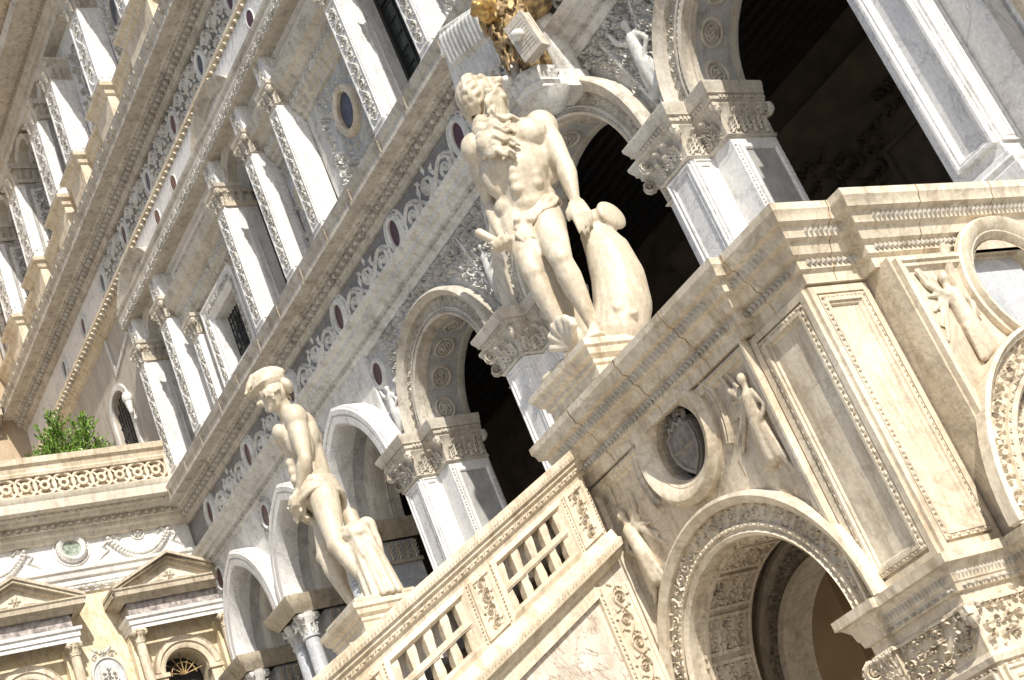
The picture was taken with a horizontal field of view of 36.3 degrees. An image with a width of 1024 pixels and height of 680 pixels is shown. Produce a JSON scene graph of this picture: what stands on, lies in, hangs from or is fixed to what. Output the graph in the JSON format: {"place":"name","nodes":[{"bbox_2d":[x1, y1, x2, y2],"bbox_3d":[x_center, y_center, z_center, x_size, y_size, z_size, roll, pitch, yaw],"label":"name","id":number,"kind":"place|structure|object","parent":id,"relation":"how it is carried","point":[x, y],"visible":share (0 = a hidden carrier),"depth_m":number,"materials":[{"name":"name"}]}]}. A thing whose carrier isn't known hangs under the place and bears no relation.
{"place":"outdoors","nodes":[
{"label":"outdoors","id":0,"kind":"place"},
{"bbox_2d":[0,440,245,679],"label":"court wing","id":1,"kind":"structure","parent":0,"point":[111,579],"depth_m":30.15,"materials":[{"name":"beige stone"}]},
{"bbox_2d":[0,576,86,679],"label":"pedimented window","id":2,"kind":"structure","parent":1,"relation":"in","point":[22,600],"depth_m":28.78,"materials":[{"name":"white stone"}]},
{"bbox_2d":[24,408,114,489],"bbox_3d":[-9.060,2.471,31.970,2.162,2.614,1.776,-6,-29,-34],"label":"laurel bush","id":3,"kind":"object","parent":1,"relation":"on","point":[55,444],"visible":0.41,"depth_m":32.04,"materials":[{"name":"green plant"}]},
{"bbox_2d":[102,549,245,679],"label":"pedimented window","id":4,"kind":"structure","parent":1,"relation":"in","point":[169,572],"depth_m":30.19,"materials":[{"name":"white stone"}]},
{"bbox_2d":[166,658,203,679],"bbox_3d":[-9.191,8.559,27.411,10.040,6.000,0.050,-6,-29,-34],"label":"window glass","id":5,"kind":"structure","parent":1,"relation":"in","point":[193,675],"depth_m":30.58,"materials":[{"name":"glass"}]},
{"label":"courtyard paving","id":6,"kind":"structure","parent":0,"visible":0},
{"bbox_2d":[0,328,47,498],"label":"ochre side wing","id":7,"kind":"structure","parent":6,"relation":"on","point":[15,442],"depth_m":40.45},
{"bbox_2d":[311,448,670,679],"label":"stair flight","id":8,"kind":"object","parent":6,"relation":"on","point":[576,614],"visible":1,"depth_m":12.34,"materials":[{"name":"beige stone"}]},
{"bbox_2d":[0,0,1023,679],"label":"palace facade","id":9,"kind":"structure","parent":6,"relation":"on","point":[208,208],"depth_m":25.51,"materials":[{"name":"stone"}]},
{"bbox_2d":[104,331,157,476],"bbox_3d":[-8.481,1.520,34.356,0.240,3.905,2.410,-6,-29,-34],"label":"plaster window frame","id":10,"kind":"structure","parent":9,"relation":"in","point":[127,397],"depth_m":34.64,"materials":[{"name":"stone"}]},
{"bbox_2d":[199,265,255,387],"bbox_3d":[-5.229,-0.193,29.258,0.247,1.920,1.820,-6,-29,-34],"label":"window frame","id":11,"kind":"structure","parent":9,"relation":"in","point":[226,286],"depth_m":29.57,"materials":[{"name":"white stone"}]},
{"bbox_2d":[228,302,250,357],"bbox_3d":[-5.019,-0.394,29.536,0.174,1.609,1.120,-6,-29,-34],"label":"window","id":12,"kind":"structure","parent":9,"relation":"in","point":[240,325],"depth_m":29.69,"materials":[{"name":"black glass"}]},
{"bbox_2d":[249,178,286,283],"bbox_3d":[-4.098,-2.158,28.000,0.110,3.700,1.300,-6,-29,-34],"label":"window","id":13,"kind":"structure","parent":9,"relation":"in","point":[249,178],"depth_m":28.39,"materials":[{"name":"glass"}]},
{"bbox_2d":[373,0,420,80],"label":"window","id":14,"kind":"structure","parent":9,"relation":"in","point":[401,40],"depth_m":24.14,"materials":[{"name":"black glass"}]},
{"bbox_2d":[509,64,589,113],"bbox_3d":[0.501,-3.020,19.426,1.014,0.520,0.687,-6,-29,-34],"label":"lion bracket","id":15,"kind":"object","parent":9,"relation":"attached to","point":[552,89],"visible":0.99,"depth_m":19.20,"materials":[{"name":"stone"}]},
{"bbox_2d":[439,0,583,89],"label":"winged lion","id":16,"kind":"object","parent":15,"relation":"on","point":[487,38],"visible":0.88,"depth_m":19.64},
{"bbox_2d":[336,179,1023,679],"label":"stair landing","id":17,"kind":"object","parent":6,"relation":"on","point":[792,433],"visible":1,"depth_m":11.38,"materials":[{"name":"beige stone"}]},
{"bbox_2d":[319,591,409,654],"bbox_3d":[-1.520,3.380,17.909,0.950,0.520,1.060,-6,-29,-34],"label":"statue pedestal","id":18,"kind":"object","parent":17,"relation":"on","point":[354,621],"visible":0.17,"depth_m":17.57,"materials":[{"name":"beige stone"}]},
{"bbox_2d":[244,366,413,631],"bbox_3d":[-2.299,1.813,18.709,0.920,3.556,1.357,-6,-29,-34],"label":"helmeted statue","id":19,"kind":"object","parent":18,"relation":"on","point":[353,544],"visible":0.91,"depth_m":18.58,"materials":[{"name":"stone"}]},
{"bbox_2d":[528,334,634,420],"bbox_3d":[0.857,0.424,13.754,0.970,0.490,1.030,-6,-29,-34],"label":"statue pedestal","id":20,"kind":"object","parent":17,"relation":"on","point":[576,372],"visible":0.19,"depth_m":13.43,"materials":[{"name":"beige stone"}]},
{"bbox_2d":[455,73,651,382],"bbox_3d":[0.283,-1.144,14.348,1.185,3.256,1.016,-6,-29,-34],"label":"bearded statue","id":21,"kind":"object","parent":20,"relation":"on","point":[519,167],"visible":0.91,"depth_m":14.13,"materials":[{"name":"stone"}]}
]}

